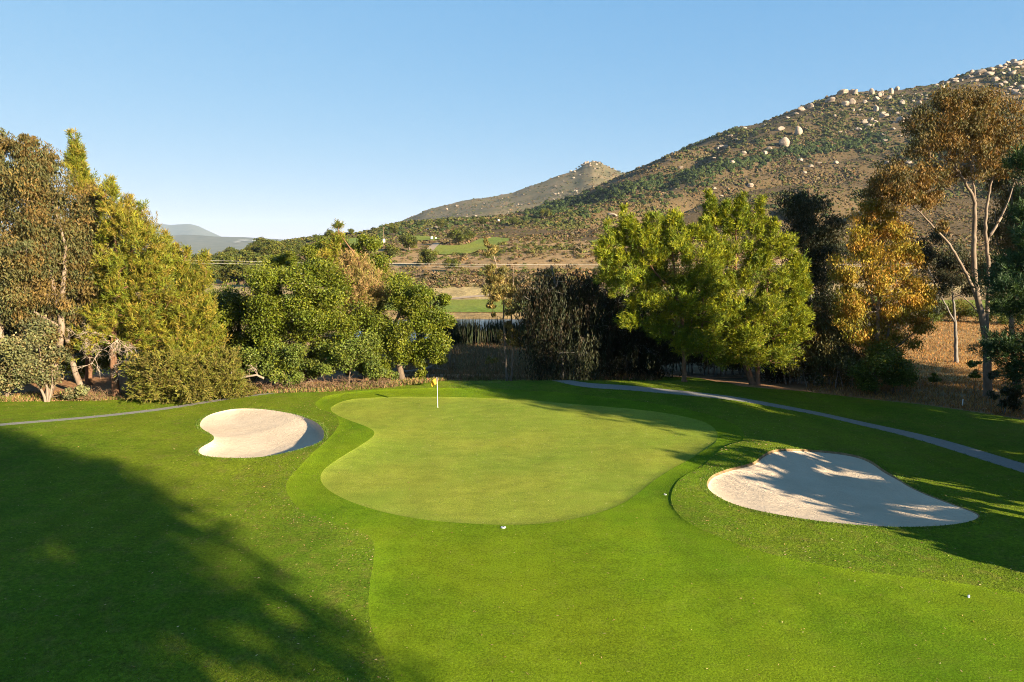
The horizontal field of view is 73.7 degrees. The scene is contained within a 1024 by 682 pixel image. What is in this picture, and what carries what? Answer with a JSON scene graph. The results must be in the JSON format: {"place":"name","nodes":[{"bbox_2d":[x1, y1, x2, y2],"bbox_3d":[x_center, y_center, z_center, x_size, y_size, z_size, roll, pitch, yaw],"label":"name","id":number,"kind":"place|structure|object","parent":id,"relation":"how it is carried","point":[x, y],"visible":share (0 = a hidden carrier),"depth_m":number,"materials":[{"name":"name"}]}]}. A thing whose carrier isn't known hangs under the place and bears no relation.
{"place":"outdoors","nodes":[
{"label":"outdoors","id":0,"kind":"place"},
{"bbox_2d":[1,223,220,236],"bbox_3d":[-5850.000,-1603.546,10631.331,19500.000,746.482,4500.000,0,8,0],"label":"mountain","id":1,"kind":"structure","parent":0,"point":[183,229],"depth_m":11115.35,"materials":[{"name":"grey stone"}]},
{"bbox_2d":[0,235,281,256],"bbox_3d":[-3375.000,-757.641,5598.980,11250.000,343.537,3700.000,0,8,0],"label":"mountain","id":2,"kind":"structure","parent":0,"point":[213,243],"depth_m":5979.64,"materials":[{"name":"grey stone"}]},
{"bbox_2d":[0,373,885,400],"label":"leaf litter ground","id":3,"kind":"structure","parent":0,"point":[103,383],"depth_m":59.38,"materials":[{"name":"brown plant"}]},
{"bbox_2d":[0,127,30,396],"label":"eucalyptus tree","id":4,"kind":"object","parent":3,"relation":"on","point":[4,144],"visible":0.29,"depth_m":51.27,"materials":[{"name":"green plant"}]},
{"bbox_2d":[4,287,79,377],"bbox_3d":[-41.562,-0.642,58.508,8.062,8.621,5.727,0,8,0],"label":"understory bush","id":5,"kind":"object","parent":3,"relation":"on","point":[8,333],"visible":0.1,"depth_m":57.99,"materials":[{"name":"green plant"}]},
{"bbox_2d":[0,132,86,397],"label":"eucalyptus tree","id":6,"kind":"object","parent":3,"relation":"on","point":[28,179],"visible":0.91,"depth_m":50.62,"materials":[{"name":"green plant"}]},
{"bbox_2d":[31,295,129,378],"bbox_3d":[-37.822,-0.775,60.325,8.215,8.480,6.717,0,8,0],"label":"understory bush","id":7,"kind":"object","parent":3,"relation":"on","point":[80,362],"visible":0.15,"depth_m":59.86,"materials":[{"name":"green plant"}]},
{"bbox_2d":[45,182,125,394],"bbox_3d":[-33.474,-3.928,53.583,6.574,16.871,5.372,0,8,0],"label":"eucalyptus tree","id":8,"kind":"object","parent":3,"relation":"on","point":[76,272],"visible":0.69,"depth_m":52.04,"materials":[{"name":"green plant"}]},
{"bbox_2d":[59,386,118,401],"bbox_3d":[-32.722,4.050,52.588,4.721,1.648,2.781,3,8,20],"label":"dead brush","id":9,"kind":"object","parent":3,"relation":"on","point":[90,396],"visible":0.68,"depth_m":52.46,"materials":[{"name":"beige plant"}]},
{"bbox_2d":[57,127,131,385],"bbox_3d":[-34.360,-6.808,56.938,7.025,21.453,6.181,-2,8,-15],"label":"pine tree","id":10,"kind":"object","parent":3,"relation":"on","point":[75,157],"visible":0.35,"depth_m":55.26,"materials":[{"name":"green plant"}]},
{"bbox_2d":[65,173,188,397],"bbox_3d":[-29.340,-4.120,52.714,9.159,17.359,6.073,0,8,0],"label":"pine tree","id":11,"kind":"object","parent":3,"relation":"on","point":[129,221],"visible":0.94,"depth_m":51.70,"materials":[{"name":"green plant"}]},
{"bbox_2d":[91,307,179,376],"bbox_3d":[-34.200,-0.408,61.624,8.494,7.571,6.751,-3,8,-19],"label":"understory bush","id":12,"kind":"object","parent":3,"relation":"on","point":[104,364],"visible":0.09,"depth_m":60.47,"materials":[{"name":"green plant"}]},
{"bbox_2d":[122,228,231,365],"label":"pine tree","id":13,"kind":"object","parent":3,"relation":"on","point":[190,316],"visible":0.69,"depth_m":53.54,"materials":[{"name":"green plant"}]},
{"bbox_2d":[0,374,490,401],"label":"dry grass","id":14,"kind":"structure","parent":3,"relation":"on","point":[19,397],"depth_m":54.06,"materials":[{"name":"beige plant"}]},
{"bbox_2d":[197,263,295,378],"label":"oak tree","id":15,"kind":"object","parent":3,"relation":"on","point":[237,307],"visible":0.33,"depth_m":59.60,"materials":[{"name":"green plant"}]},
{"bbox_2d":[233,344,268,381],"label":"leafy bush","id":16,"kind":"object","parent":3,"relation":"on","point":[253,357],"visible":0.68,"depth_m":55.95,"materials":[{"name":"green plant"}]},
{"bbox_2d":[256,341,322,387],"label":"leafy bush","id":17,"kind":"object","parent":3,"relation":"on","point":[297,354],"visible":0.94,"depth_m":55.37,"materials":[{"name":"green plant"}]},
{"bbox_2d":[259,376,340,391],"bbox_3d":[-17.263,3.459,54.813,6.557,1.643,2.683,1,8,6],"label":"dead brush","id":18,"kind":"object","parent":3,"relation":"on","point":[302,384],"visible":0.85,"depth_m":54.82,"materials":[{"name":"beige plant"}]},
{"bbox_2d":[240,256,376,382],"bbox_3d":[-17.118,-1.683,57.021,11.762,10.786,6.035,0,8,0],"label":"oak tree","id":19,"kind":"object","parent":3,"relation":"on","point":[310,305],"visible":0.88,"depth_m":56.26,"materials":[{"name":"green plant"}]},
{"bbox_2d":[316,218,360,374],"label":"pine tree","id":20,"kind":"object","parent":3,"relation":"on","point":[337,240],"visible":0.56,"depth_m":62.13,"materials":[{"name":"green plant"}]},
{"bbox_2d":[316,329,399,384],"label":"leafy bush","id":21,"kind":"object","parent":3,"relation":"on","point":[362,351],"visible":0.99,"depth_m":55.05,"materials":[{"name":"green plant"}]},
{"bbox_2d":[333,237,394,380],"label":"eucalyptus tree","id":22,"kind":"object","parent":3,"relation":"on","point":[366,284],"visible":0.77,"depth_m":58.36,"materials":[{"name":"brown plant"}]},
{"bbox_2d":[324,372,403,390],"bbox_3d":[-11.864,3.407,54.901,6.626,1.919,3.023,0,8,0],"label":"dead brush","id":23,"kind":"object","parent":3,"relation":"on","point":[369,382],"visible":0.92,"depth_m":54.72,"materials":[{"name":"beige plant"}]},
{"bbox_2d":[344,233,414,379],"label":"oak tree","id":24,"kind":"object","parent":3,"relation":"on","point":[372,244],"visible":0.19,"depth_m":61.33,"materials":[{"name":"green plant"}]},
{"bbox_2d":[354,272,457,379],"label":"oak tree","id":25,"kind":"object","parent":3,"relation":"on","point":[411,303],"visible":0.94,"depth_m":56.95,"materials":[{"name":"green plant"}]},
{"bbox_2d":[694,188,815,385],"bbox_3d":[20.333,-4.432,57.989,11.770,17.219,6.911,0,8,0],"label":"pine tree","id":26,"kind":"object","parent":3,"relation":"on","point":[774,300],"visible":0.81,"depth_m":57.78,"materials":[{"name":"green plant"}]},
{"bbox_2d":[760,290,825,383],"bbox_3d":[25.212,-0.499,63.144,7.089,8.880,6.000,0,8,0],"label":"thicket","id":27,"kind":"object","parent":3,"relation":"on","point":[770,376],"visible":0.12,"depth_m":62.88,"materials":[{"name":"green plant"}]},
{"bbox_2d":[767,288,849,386],"bbox_3d":[26.418,-0.321,60.952,7.334,9.039,6.331,6,10,39],"label":"thicket","id":28,"kind":"object","parent":3,"relation":"on","point":[795,371],"visible":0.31,"depth_m":60.06,"materials":[{"name":"green plant"}]},
{"bbox_2d":[798,296,872,387],"bbox_3d":[28.258,0.166,60.037,5.785,8.247,6.005,-6,10,-37],"label":"thicket","id":29,"kind":"object","parent":3,"relation":"on","point":[839,372],"visible":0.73,"depth_m":59.73,"materials":[{"name":"green plant"}]},
{"bbox_2d":[0,375,1023,681],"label":"ground","id":30,"kind":"structure","parent":0,"point":[80,453],"depth_m":26.75,"materials":[{"name":"green plant"}]},
{"bbox_2d":[0,315,89,401],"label":"grey green bush","id":31,"kind":"object","parent":30,"relation":"on","point":[16,368],"visible":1,"depth_m":50.76,"materials":[{"name":"green plant"}]},
{"bbox_2d":[113,344,235,404],"bbox_3d":[-25.514,2.469,51.322,8.798,4.611,6.105,0,8,0],"label":"feathery bush","id":32,"kind":"object","parent":30,"relation":"on","point":[165,370],"visible":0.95,"depth_m":50.72,"materials":[{"name":"green plant"}]},
{"bbox_2d":[183,341,261,399],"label":"feathery bush","id":33,"kind":"object","parent":30,"relation":"on","point":[236,385],"visible":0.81,"depth_m":52.20,"materials":[{"name":"green plant"}]},
{"bbox_2d":[198,409,323,457],"bbox_3d":[-15.640,5.688,42.561,6.996,0.997,14.268,-3,8,-24],"label":"sand bunker","id":34,"kind":"object","parent":30,"relation":"on","point":[243,433],"visible":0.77,"depth_m":43.42,"materials":[{"name":"sand"}]},
{"bbox_2d":[2,399,1023,681],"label":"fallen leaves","id":35,"kind":"object","parent":30,"relation":"on","point":[436,545],"visible":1,"depth_m":25.58,"materials":[{"name":"brown plant"}]},
{"bbox_2d":[6,380,1022,530],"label":"grass","id":36,"kind":"structure","parent":30,"relation":"on","point":[819,522],"depth_m":35.44,"materials":[{"name":"green plant"}]},
{"bbox_2d":[321,397,716,524],"bbox_3d":[-0.164,5.757,39.670,25.406,0.363,24.586,0,8,0],"label":"putting green","id":37,"kind":"object","parent":30,"relation":"on","point":[427,444],"visible":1,"depth_m":36.62,"materials":[{"name":"green plant"}]},
{"bbox_2d":[506,260,616,380],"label":"weeping tree","id":38,"kind":"object","parent":30,"relation":"on","point":[551,307],"visible":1,"depth_m":59.87,"materials":[{"name":"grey plant"}]},
{"bbox_2d":[286,388,1023,681],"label":"fairway","id":39,"kind":"structure","parent":30,"relation":"on","point":[447,636],"depth_m":21.36,"materials":[{"name":"green plant"}]},
{"bbox_2d":[589,202,733,381],"bbox_3d":[12.362,-3.924,57.025,12.509,15.137,6.451,0,8,0],"label":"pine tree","id":40,"kind":"object","parent":30,"relation":"on","point":[665,247],"visible":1,"depth_m":56.22,"materials":[{"name":"green plant"}]},
{"bbox_2d":[707,449,979,526],"bbox_3d":[14.347,6.716,32.487,10.397,0.872,10.602,0,8,0],"label":"sand bunker","id":41,"kind":"object","parent":30,"relation":"on","point":[832,486],"visible":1,"depth_m":32.05,"materials":[{"name":"sand"}]},
{"bbox_2d":[965,139,1023,389],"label":"pine tree","id":42,"kind":"object","parent":30,"relation":"on","point":[1009,282],"visible":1,"depth_m":40.91,"materials":[{"name":"green plant"}]},
{"bbox_2d":[0,380,1023,472],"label":"cart path","id":43,"kind":"structure","parent":0,"point":[996,459],"depth_m":47.99,"materials":[{"name":"concrete"}]},
{"bbox_2d":[0,0,1023,239],"label":"sky","id":44,"kind":"structure","parent":0,"point":[269,119],"materials":[{"name":"blue"}]},
{"bbox_2d":[402,161,622,221],"bbox_3d":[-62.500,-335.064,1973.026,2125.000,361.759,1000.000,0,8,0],"label":"peak","id":45,"kind":"structure","parent":0,"point":[583,180],"depth_m":1856.94,"materials":[{"name":"stone"}]},
{"bbox_2d":[395,160,624,222],"bbox_3d":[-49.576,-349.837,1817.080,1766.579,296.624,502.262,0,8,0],"label":"scrub","id":46,"kind":"object","parent":45,"relation":"on","point":[512,204],"visible":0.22,"depth_m":1835.13,"materials":[{"name":"green plant"}]},
{"bbox_2d":[6,64,1023,381],"bbox_3d":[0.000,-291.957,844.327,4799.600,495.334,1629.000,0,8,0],"label":"hillside","id":47,"kind":"structure","parent":0,"point":[586,262],"depth_m":546.22,"materials":[{"name":"soil"}]},
{"bbox_2d":[142,284,202,361],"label":"understory bush","id":48,"kind":"object","parent":47,"relation":"on","point":[175,324],"visible":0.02,"depth_m":61.15,"materials":[{"name":"green plant"}]},
{"bbox_2d":[200,261,223,284],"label":"oak tree","id":49,"kind":"object","parent":47,"relation":"on","point":[216,266],"visible":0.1,"depth_m":232.74,"materials":[{"name":"green plant"}]},
{"bbox_2d":[205,255,226,266],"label":"oak tree","id":50,"kind":"object","parent":47,"relation":"on","point":[218,259],"visible":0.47,"depth_m":290.39,"materials":[{"name":"green plant"}]},
{"bbox_2d":[197,279,244,360],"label":"understory bush","id":51,"kind":"object","parent":47,"relation":"on","point":[231,287],"visible":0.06,"depth_m":64.85,"materials":[{"name":"green plant"}]},
{"bbox_2d":[215,270,230,284],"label":"oak tree","id":52,"kind":"object","parent":47,"relation":"on","point":[223,279],"visible":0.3,"depth_m":217.62,"materials":[{"name":"green plant"}]},
{"bbox_2d":[217,256,253,284],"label":"oak tree","id":53,"kind":"object","parent":47,"relation":"on","point":[230,262],"visible":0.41,"depth_m":197.89,"materials":[{"name":"green plant"}]},
{"bbox_2d":[224,249,251,258],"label":"oak tree","id":54,"kind":"object","parent":47,"relation":"on","point":[242,253],"visible":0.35,"depth_m":287.03,"materials":[{"name":"green plant"}]},
{"bbox_2d":[228,263,251,284],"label":"oak tree","id":55,"kind":"object","parent":47,"relation":"on","point":[237,272],"visible":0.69,"depth_m":192.88,"materials":[{"name":"green plant"}]},
{"bbox_2d":[244,252,267,268],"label":"oak tree","id":56,"kind":"object","parent":47,"relation":"on","point":[250,258],"visible":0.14,"depth_m":236.05,"materials":[{"name":"green plant"}]},
{"bbox_2d":[253,238,271,249],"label":"oak tree","id":57,"kind":"object","parent":47,"relation":"on","point":[260,242],"visible":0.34,"depth_m":358.18,"materials":[{"name":"green plant"}]},
{"bbox_2d":[249,257,281,271],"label":"oak tree","id":58,"kind":"object","parent":47,"relation":"on","point":[257,263],"visible":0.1,"depth_m":176.95,"materials":[{"name":"green plant"}]},
{"bbox_2d":[260,239,281,248],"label":"oak tree","id":59,"kind":"object","parent":47,"relation":"on","point":[268,242],"visible":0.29,"depth_m":346.49,"materials":[{"name":"green plant"}]},
{"bbox_2d":[262,244,286,255],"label":"oak tree","id":60,"kind":"object","parent":47,"relation":"on","point":[273,249],"visible":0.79,"depth_m":297.61,"materials":[{"name":"green plant"}]},
{"bbox_2d":[290,241,303,251],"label":"oak tree","id":61,"kind":"object","parent":47,"relation":"on","point":[299,246],"visible":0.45,"depth_m":316.60,"materials":[{"name":"green plant"}]},
{"bbox_2d":[261,233,349,343],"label":"oak tree","id":62,"kind":"object","parent":47,"relation":"on","point":[310,251],"visible":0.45,"depth_m":69.24,"materials":[{"name":"green plant"}]},
{"bbox_2d":[383,244,400,259],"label":"oak tree","id":63,"kind":"object","parent":47,"relation":"on","point":[389,250],"visible":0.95,"depth_m":271.91,"materials":[{"name":"green plant"}]},
{"bbox_2d":[388,224,398,234],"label":"oak tree","id":64,"kind":"object","parent":47,"relation":"on","point":[393,229],"visible":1,"depth_m":496.20,"materials":[{"name":"green plant"}]},
{"bbox_2d":[399,233,417,249],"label":"oak tree","id":65,"kind":"object","parent":47,"relation":"on","point":[408,241],"visible":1,"depth_m":306.35,"materials":[{"name":"green plant"}]},
{"bbox_2d":[404,364,444,373],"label":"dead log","id":66,"kind":"object","parent":47,"relation":"on","point":[429,368],"visible":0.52,"depth_m":66.81,"materials":[{"name":"brown wood"}]},
{"bbox_2d":[411,236,438,239],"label":"fairway","id":67,"kind":"structure","parent":47,"relation":"on","point":[423,237],"depth_m":426.75,"materials":[{"name":"green plant"}]},
{"bbox_2d":[418,248,438,265],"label":"oak tree","id":68,"kind":"object","parent":47,"relation":"on","point":[425,257],"visible":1,"depth_m":247.07,"materials":[{"name":"green plant"}]},
{"bbox_2d":[436,219,448,227],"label":"oak tree","id":69,"kind":"object","parent":47,"relation":"on","point":[442,223],"visible":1,"depth_m":544.79,"materials":[{"name":"green plant"}]},
{"bbox_2d":[442,258,460,270],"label":"oak tree","id":70,"kind":"object","parent":47,"relation":"on","point":[451,263],"visible":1,"depth_m":225.40,"materials":[{"name":"green plant"}]},
{"bbox_2d":[447,229,464,243],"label":"oak tree","id":71,"kind":"object","parent":47,"relation":"on","point":[457,235],"visible":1,"depth_m":327.28,"materials":[{"name":"green plant"}]},
{"bbox_2d":[463,229,475,239],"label":"oak tree","id":72,"kind":"object","parent":47,"relation":"on","point":[468,234],"visible":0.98,"depth_m":345.32,"materials":[{"name":"green plant"}]},
{"bbox_2d":[433,237,508,253],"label":"fairway","id":73,"kind":"structure","parent":47,"relation":"on","point":[474,246],"depth_m":315.01,"materials":[{"name":"green plant"}]},
{"bbox_2d":[481,237,529,380],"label":"eucalyptus tree","id":74,"kind":"object","parent":47,"relation":"on","point":[497,292],"visible":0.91,"depth_m":61.19,"materials":[{"name":"brown plant"}]},
{"bbox_2d":[538,208,551,218],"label":"oak tree","id":75,"kind":"object","parent":47,"relation":"on","point":[543,212],"visible":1,"depth_m":587.76,"materials":[{"name":"green plant"}]},
{"bbox_2d":[254,294,889,311],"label":"fairway","id":76,"kind":"structure","parent":47,"relation":"on","point":[476,305],"depth_m":152.71,"materials":[{"name":"green plant"}]},
{"bbox_2d":[416,316,749,345],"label":"reeds","id":77,"kind":"object","parent":47,"relation":"on","point":[472,334],"visible":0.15,"depth_m":96.73,"materials":[{"name":"plant"}]},
{"bbox_2d":[591,283,690,379],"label":"weeping tree","id":78,"kind":"object","parent":47,"relation":"on","point":[638,347],"visible":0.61,"depth_m":64.24,"materials":[{"name":"green plant"}]},
{"bbox_2d":[274,59,1023,248],"bbox_3d":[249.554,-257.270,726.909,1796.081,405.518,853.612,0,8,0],"label":"scrub","id":79,"kind":"object","parent":47,"relation":"on","point":[564,224],"visible":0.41,"depth_m":745.50,"materials":[{"name":"green plant"}]},
{"bbox_2d":[303,238,1002,287],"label":"scrub","id":80,"kind":"object","parent":47,"relation":"on","point":[449,279],"visible":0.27,"depth_m":244.00,"materials":[{"name":"green plant"}]},
{"bbox_2d":[658,286,690,370],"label":"thicket","id":81,"kind":"object","parent":47,"relation":"on","point":[676,360],"visible":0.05,"depth_m":70.01,"materials":[{"name":"green plant"}]},
{"bbox_2d":[664,291,719,374],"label":"thicket","id":82,"kind":"object","parent":47,"relation":"on","point":[692,356],"visible":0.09,"depth_m":68.02,"materials":[{"name":"green plant"}]},
{"bbox_2d":[376,126,1023,237],"bbox_3d":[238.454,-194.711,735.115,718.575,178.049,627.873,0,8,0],"label":"oak woodland","id":83,"kind":"object","parent":47,"relation":"on","point":[580,201],"visible":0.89,"depth_m":824.69,"materials":[{"name":"green plant"}]},
{"bbox_2d":[692,299,752,376],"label":"thicket","id":84,"kind":"object","parent":47,"relation":"on","point":[708,365],"visible":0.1,"depth_m":66.48,"materials":[{"name":"green plant"}]},
{"bbox_2d":[732,286,773,373],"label":"thicket","id":85,"kind":"object","parent":47,"relation":"on","point":[746,302],"visible":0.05,"depth_m":67.99,"materials":[{"name":"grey plant"}]},
{"bbox_2d":[779,137,789,147],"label":"boulder","id":86,"kind":"object","parent":47,"relation":"on","point":[785,141],"visible":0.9,"depth_m":853.76,"materials":[{"name":"stone"}]},
{"bbox_2d":[773,187,854,378],"bbox_3d":[27.988,-5.186,63.989,7.736,18.019,5.869,0,8,0],"label":"thin dark tree","id":87,"kind":"object","parent":47,"relation":"on","point":[800,207],"visible":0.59,"depth_m":62.49,"materials":[{"name":"green plant"}]},
{"bbox_2d":[843,285,918,379],"bbox_3d":[34.044,-0.734,64.232,6.888,9.076,6.963,6,10,40],"label":"thicket","id":88,"kind":"object","parent":47,"relation":"on","point":[897,333],"visible":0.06,"depth_m":63.16,"materials":[{"name":"green plant"}]},
{"bbox_2d":[806,316,1023,418],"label":"dry grass","id":89,"kind":"structure","parent":47,"relation":"on","point":[963,382],"depth_m":61.49,"materials":[{"name":"plant"}]},
{"bbox_2d":[917,309,943,323],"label":"leafy bush","id":90,"kind":"object","parent":47,"relation":"on","point":[935,317],"visible":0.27,"depth_m":100.11,"materials":[{"name":"green plant"}]},
{"bbox_2d":[902,227,990,362],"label":"eucalyptus tree","id":91,"kind":"object","parent":47,"relation":"on","point":[947,261],"visible":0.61,"depth_m":71.16,"materials":[{"name":"green plant"}]},
{"bbox_2d":[940,298,975,320],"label":"leafy bush","id":92,"kind":"object","parent":47,"relation":"on","point":[961,308],"visible":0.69,"depth_m":103.96,"materials":[{"name":"green plant"}]},
{"bbox_2d":[910,300,1019,315],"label":"fairway","id":93,"kind":"structure","parent":47,"relation":"on","point":[970,301],"depth_m":138.06,"materials":[{"name":"green plant"}]},
{"bbox_2d":[962,304,999,321],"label":"leafy bush","id":94,"kind":"object","parent":47,"relation":"on","point":[974,313],"visible":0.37,"depth_m":102.09,"materials":[{"name":"green plant"}]},
{"bbox_2d":[992,310,1023,324],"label":"leafy bush","id":95,"kind":"object","parent":47,"relation":"on","point":[1004,319],"visible":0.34,"depth_m":99.63,"materials":[{"name":"green plant"}]},
{"bbox_2d":[403,342,662,380],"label":"dry grass","id":96,"kind":"structure","parent":0,"point":[469,366],"depth_m":71.50,"materials":[{"name":"brown plant"}]},
{"bbox_2d":[356,319,842,341],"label":"pond water","id":97,"kind":"structure","parent":0,"point":[482,321],"depth_m":131.20,"materials":[{"name":"blue liquid"}]},
{"bbox_2d":[661,375,1023,419],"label":"dry ground","id":98,"kind":"structure","parent":0,"point":[943,394],"depth_m":57.06,"materials":[{"name":"soil"}]},
{"bbox_2d":[824,197,939,389],"bbox_3d":[31.377,-3.920,57.958,9.511,16.608,5.836,0,8,0],"label":"golden tree","id":99,"kind":"object","parent":98,"relation":"on","point":[861,240],"visible":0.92,"depth_m":57.24,"materials":[{"name":"yellow plant"}]},
{"bbox_2d":[843,340,923,393],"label":"leafy bush","id":100,"kind":"object","parent":98,"relation":"on","point":[878,359],"visible":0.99,"depth_m":56.74,"materials":[{"name":"green plant"}]},
{"bbox_2d":[928,372,941,381],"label":"leafy bush","id":101,"kind":"object","parent":98,"relation":"on","point":[934,378],"visible":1,"depth_m":60.85,"materials":[{"name":"green plant"}]},
{"bbox_2d":[851,83,1023,398],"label":"eucalyptus tree","id":102,"kind":"object","parent":98,"relation":"on","point":[955,107],"visible":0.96,"depth_m":53.33,"materials":[{"name":"brown plant"}]},
{"bbox_2d":[966,360,981,407],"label":"sapling","id":103,"kind":"object","parent":98,"relation":"on","point":[974,374],"visible":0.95,"depth_m":51.75,"materials":[{"name":"green plant"}]},
{"bbox_2d":[987,371,998,410],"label":"sapling","id":104,"kind":"object","parent":98,"relation":"on","point":[991,374],"visible":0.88,"depth_m":51.04,"materials":[{"name":"green plant"}]},
{"bbox_2d":[968,170,1023,384],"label":"eucalyptus tree","id":105,"kind":"object","parent":98,"relation":"on","point":[997,184],"visible":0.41,"depth_m":60.07,"materials":[{"name":"green plant"}]},
{"bbox_2d":[986,373,1023,413],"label":"leafy bush","id":106,"kind":"object","parent":98,"relation":"on","point":[1013,395],"visible":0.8,"depth_m":50.87,"materials":[{"name":"green plant"}]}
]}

